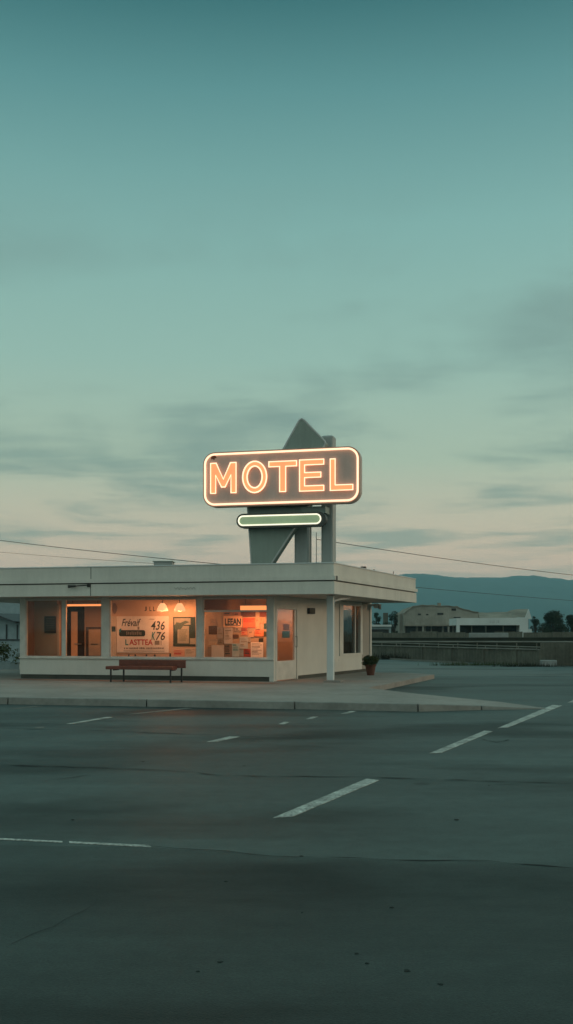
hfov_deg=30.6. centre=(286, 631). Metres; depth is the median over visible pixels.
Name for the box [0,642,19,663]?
bush
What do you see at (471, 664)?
weed clump
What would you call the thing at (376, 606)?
floodlight
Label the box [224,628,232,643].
notice paper
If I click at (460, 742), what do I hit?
painted line
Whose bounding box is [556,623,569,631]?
tree
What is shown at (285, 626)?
door notice
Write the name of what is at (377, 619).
tree
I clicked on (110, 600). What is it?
window
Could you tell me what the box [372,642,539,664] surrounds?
concrete wall
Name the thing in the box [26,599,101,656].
window
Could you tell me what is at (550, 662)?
concrete block
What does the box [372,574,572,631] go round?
mountain
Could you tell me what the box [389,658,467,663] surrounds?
road edge
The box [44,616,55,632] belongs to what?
menu board
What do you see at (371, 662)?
potted shrub
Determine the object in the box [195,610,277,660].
notice board
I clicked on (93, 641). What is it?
cabinet
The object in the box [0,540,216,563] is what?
cable
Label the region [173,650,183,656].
card
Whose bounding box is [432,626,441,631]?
doorway
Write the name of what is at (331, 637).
motel office
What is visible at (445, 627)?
doorway
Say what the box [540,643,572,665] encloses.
concrete wall
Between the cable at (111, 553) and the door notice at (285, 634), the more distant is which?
the cable at (111, 553)
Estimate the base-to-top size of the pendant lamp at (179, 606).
0.379 m
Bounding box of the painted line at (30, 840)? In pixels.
[0,838,61,842]
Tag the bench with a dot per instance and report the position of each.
(170, 665)
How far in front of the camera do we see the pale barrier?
91.60 m
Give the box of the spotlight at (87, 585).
[68,583,90,587]
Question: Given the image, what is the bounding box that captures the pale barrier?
[469,633,507,636]
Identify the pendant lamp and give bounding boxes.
[157,600,167,610]
[174,600,184,610]
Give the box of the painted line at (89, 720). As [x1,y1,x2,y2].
[68,717,110,723]
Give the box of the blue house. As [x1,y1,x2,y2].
[0,613,19,660]
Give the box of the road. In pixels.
[375,659,572,675]
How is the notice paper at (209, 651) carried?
attached to the notice board at (218, 616)
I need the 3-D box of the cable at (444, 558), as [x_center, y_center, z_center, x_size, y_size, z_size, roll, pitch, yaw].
[18.334,-2.601,50.200,0.019,0.718,52.806,0,0,41]
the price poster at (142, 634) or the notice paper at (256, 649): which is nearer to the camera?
the notice paper at (256, 649)
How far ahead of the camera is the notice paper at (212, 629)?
30.69 m
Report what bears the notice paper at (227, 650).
attached to the notice board at (218, 616)
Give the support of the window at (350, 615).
in the motel office
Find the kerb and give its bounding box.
[0,697,545,711]
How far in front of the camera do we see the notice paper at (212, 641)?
30.68 m
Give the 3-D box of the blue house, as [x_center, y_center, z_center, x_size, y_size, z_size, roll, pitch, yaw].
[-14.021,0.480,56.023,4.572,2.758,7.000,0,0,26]
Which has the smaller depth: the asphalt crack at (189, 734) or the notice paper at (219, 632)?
the asphalt crack at (189, 734)
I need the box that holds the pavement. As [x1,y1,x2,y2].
[0,669,541,710]
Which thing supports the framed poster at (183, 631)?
attached to the motel office
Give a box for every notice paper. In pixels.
[208,647,210,656]
[209,626,216,633]
[209,639,222,644]
[211,645,223,656]
[217,627,222,637]
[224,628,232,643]
[224,645,231,656]
[232,644,238,656]
[240,637,247,648]
[241,612,255,616]
[243,618,255,626]
[244,649,250,656]
[248,631,253,636]
[251,642,262,656]
[254,630,263,635]
[256,618,259,628]
[260,612,265,616]
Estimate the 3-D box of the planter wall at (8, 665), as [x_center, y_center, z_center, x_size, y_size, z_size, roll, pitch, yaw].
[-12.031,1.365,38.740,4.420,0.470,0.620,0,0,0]
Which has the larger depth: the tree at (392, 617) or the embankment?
the tree at (392, 617)
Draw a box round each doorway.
[405,626,415,632]
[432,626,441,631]
[444,626,451,631]
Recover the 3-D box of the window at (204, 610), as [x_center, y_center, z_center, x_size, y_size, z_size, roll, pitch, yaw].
[-1.446,-0.084,29.547,1.918,1.707,0.080,0,0,15]
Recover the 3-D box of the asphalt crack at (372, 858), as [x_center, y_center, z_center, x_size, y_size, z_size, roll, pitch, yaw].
[0.485,1.544,7.146,3.092,0.001,0.163,0,0,12]
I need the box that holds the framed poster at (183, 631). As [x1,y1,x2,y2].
[173,617,194,645]
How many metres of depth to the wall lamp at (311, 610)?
31.52 m
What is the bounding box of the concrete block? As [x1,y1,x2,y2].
[540,660,556,665]
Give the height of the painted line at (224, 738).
0.004 m
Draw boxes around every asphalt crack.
[14,895,108,942]
[17,728,311,738]
[17,765,550,782]
[147,845,560,866]
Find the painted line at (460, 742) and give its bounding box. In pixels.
[429,731,492,753]
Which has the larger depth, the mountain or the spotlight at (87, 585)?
the mountain
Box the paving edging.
[11,679,277,683]
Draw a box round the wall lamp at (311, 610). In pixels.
[308,608,314,613]
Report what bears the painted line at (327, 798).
on the parking lot
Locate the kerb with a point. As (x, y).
(410, 707)
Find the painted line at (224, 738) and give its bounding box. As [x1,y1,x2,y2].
[208,736,238,741]
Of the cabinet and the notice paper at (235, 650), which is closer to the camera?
the notice paper at (235, 650)
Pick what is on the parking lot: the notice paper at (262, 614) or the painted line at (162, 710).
the painted line at (162, 710)
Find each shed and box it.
[372,625,391,636]
[398,614,402,632]
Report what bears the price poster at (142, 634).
attached to the motel office
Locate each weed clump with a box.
[374,651,410,659]
[431,661,534,665]
[493,662,563,666]
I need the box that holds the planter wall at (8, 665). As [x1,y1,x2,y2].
[0,661,19,668]
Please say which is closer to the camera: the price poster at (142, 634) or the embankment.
the price poster at (142, 634)
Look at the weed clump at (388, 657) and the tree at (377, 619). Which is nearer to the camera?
the weed clump at (388, 657)
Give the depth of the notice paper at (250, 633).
30.39 m
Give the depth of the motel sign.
28.52 m
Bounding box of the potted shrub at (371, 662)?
[361,655,379,674]
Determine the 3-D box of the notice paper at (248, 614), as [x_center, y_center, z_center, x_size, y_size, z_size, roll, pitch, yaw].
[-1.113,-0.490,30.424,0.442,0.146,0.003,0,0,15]
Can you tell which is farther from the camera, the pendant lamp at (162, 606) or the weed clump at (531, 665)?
the weed clump at (531, 665)
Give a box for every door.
[67,606,85,655]
[277,609,297,679]
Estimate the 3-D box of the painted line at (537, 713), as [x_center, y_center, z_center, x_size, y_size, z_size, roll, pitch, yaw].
[4.575,1.547,19.263,0.219,0.004,5.671,0,0,23]
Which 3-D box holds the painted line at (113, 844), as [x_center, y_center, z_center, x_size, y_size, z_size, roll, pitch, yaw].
[-1.283,1.547,7.594,0.662,0.004,0.060,0,0,13]
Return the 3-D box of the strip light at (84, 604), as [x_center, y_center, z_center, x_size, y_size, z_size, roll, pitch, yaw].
[-5.982,-0.854,31.046,1.176,0.220,0.162,0,0,15]
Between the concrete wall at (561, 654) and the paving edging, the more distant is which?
the concrete wall at (561, 654)
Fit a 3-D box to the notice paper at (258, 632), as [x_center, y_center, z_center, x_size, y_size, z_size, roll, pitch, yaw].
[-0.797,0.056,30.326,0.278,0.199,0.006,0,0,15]
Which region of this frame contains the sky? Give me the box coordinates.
[0,0,572,579]
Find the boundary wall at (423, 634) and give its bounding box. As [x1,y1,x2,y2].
[372,631,572,637]
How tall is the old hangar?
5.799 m
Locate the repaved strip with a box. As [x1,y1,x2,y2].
[0,845,572,1023]
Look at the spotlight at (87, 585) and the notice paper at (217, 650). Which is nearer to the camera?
the spotlight at (87, 585)
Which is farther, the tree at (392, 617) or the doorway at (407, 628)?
the tree at (392, 617)
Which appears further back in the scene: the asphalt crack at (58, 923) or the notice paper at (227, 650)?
the notice paper at (227, 650)
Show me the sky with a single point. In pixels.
(225, 225)
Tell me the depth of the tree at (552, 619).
149.39 m
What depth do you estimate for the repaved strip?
5.24 m
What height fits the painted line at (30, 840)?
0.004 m
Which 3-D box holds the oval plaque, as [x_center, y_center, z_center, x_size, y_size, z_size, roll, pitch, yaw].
[-5.215,-0.690,31.793,0.154,0.330,0.020,0,0,15]
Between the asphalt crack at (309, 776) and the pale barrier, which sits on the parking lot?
the asphalt crack at (309, 776)
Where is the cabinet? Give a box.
[86,627,100,655]
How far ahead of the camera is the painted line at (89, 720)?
18.08 m
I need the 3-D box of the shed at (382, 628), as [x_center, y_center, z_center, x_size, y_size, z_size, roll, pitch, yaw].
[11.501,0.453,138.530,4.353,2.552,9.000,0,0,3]
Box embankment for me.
[372,637,572,650]
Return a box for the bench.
[106,660,185,682]
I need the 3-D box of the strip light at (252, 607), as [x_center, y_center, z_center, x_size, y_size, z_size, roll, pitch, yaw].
[-0.878,-0.780,29.874,0.907,0.368,0.162,0,0,15]
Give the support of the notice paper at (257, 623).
attached to the notice board at (218, 616)
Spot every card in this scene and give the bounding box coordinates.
[118,654,168,656]
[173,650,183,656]
[185,648,194,656]
[223,616,241,626]
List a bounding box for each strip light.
[67,600,100,605]
[240,599,265,609]
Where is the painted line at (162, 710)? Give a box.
[132,708,191,713]
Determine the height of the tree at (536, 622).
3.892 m
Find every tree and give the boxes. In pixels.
[372,612,380,624]
[387,611,397,632]
[530,616,539,631]
[538,622,545,631]
[541,610,564,631]
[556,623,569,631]
[563,614,572,631]
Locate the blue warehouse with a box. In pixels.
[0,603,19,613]
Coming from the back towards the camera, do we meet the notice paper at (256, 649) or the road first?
the road
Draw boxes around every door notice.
[282,631,289,637]
[283,624,288,629]
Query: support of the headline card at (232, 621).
attached to the notice board at (218, 616)
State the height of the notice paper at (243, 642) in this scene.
0.343 m
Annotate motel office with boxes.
[0,562,417,681]
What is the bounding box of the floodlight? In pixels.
[370,604,380,608]
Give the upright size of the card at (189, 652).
0.276 m
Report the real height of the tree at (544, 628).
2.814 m
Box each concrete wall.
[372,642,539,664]
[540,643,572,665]
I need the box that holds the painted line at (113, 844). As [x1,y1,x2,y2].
[69,841,150,846]
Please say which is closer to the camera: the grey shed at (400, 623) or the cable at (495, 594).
the cable at (495, 594)
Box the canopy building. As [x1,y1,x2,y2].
[449,617,531,632]
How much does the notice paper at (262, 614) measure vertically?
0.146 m
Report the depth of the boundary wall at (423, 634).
102.40 m
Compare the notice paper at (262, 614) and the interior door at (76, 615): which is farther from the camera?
the interior door at (76, 615)
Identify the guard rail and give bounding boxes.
[372,641,572,650]
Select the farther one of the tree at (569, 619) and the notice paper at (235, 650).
the tree at (569, 619)
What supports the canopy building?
on the ground
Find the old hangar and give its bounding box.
[395,603,531,632]
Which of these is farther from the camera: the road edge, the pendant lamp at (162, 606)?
the road edge
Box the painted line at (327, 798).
[273,779,378,817]
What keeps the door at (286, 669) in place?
in the motel office
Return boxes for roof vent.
[153,561,174,564]
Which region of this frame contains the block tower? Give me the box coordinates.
[383,613,387,624]
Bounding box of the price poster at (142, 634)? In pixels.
[117,616,168,652]
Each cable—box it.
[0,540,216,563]
[3,552,153,563]
[317,539,569,574]
[416,587,572,600]
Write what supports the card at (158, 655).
attached to the motel office
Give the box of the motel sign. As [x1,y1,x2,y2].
[203,418,361,563]
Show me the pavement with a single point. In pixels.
(355, 687)
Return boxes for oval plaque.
[113,603,116,613]
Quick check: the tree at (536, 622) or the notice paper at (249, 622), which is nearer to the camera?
the notice paper at (249, 622)
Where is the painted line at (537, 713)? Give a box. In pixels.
[499,705,560,727]
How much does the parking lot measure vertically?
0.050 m
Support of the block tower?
on the ground
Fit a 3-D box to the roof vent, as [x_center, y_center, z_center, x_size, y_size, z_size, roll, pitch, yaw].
[-3.538,-1.748,30.200,0.580,0.516,0.660,0,0,0]
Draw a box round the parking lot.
[0,676,572,866]
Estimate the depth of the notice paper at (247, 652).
30.42 m
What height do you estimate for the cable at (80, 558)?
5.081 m
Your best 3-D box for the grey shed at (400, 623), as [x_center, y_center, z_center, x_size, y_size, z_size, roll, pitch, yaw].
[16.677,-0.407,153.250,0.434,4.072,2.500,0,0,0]
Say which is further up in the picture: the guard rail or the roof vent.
the roof vent
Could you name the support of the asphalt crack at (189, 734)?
on the parking lot
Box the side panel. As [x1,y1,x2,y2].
[112,616,116,655]
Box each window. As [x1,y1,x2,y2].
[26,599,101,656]
[109,598,196,657]
[203,598,266,658]
[339,603,362,655]
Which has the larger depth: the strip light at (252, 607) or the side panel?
the side panel

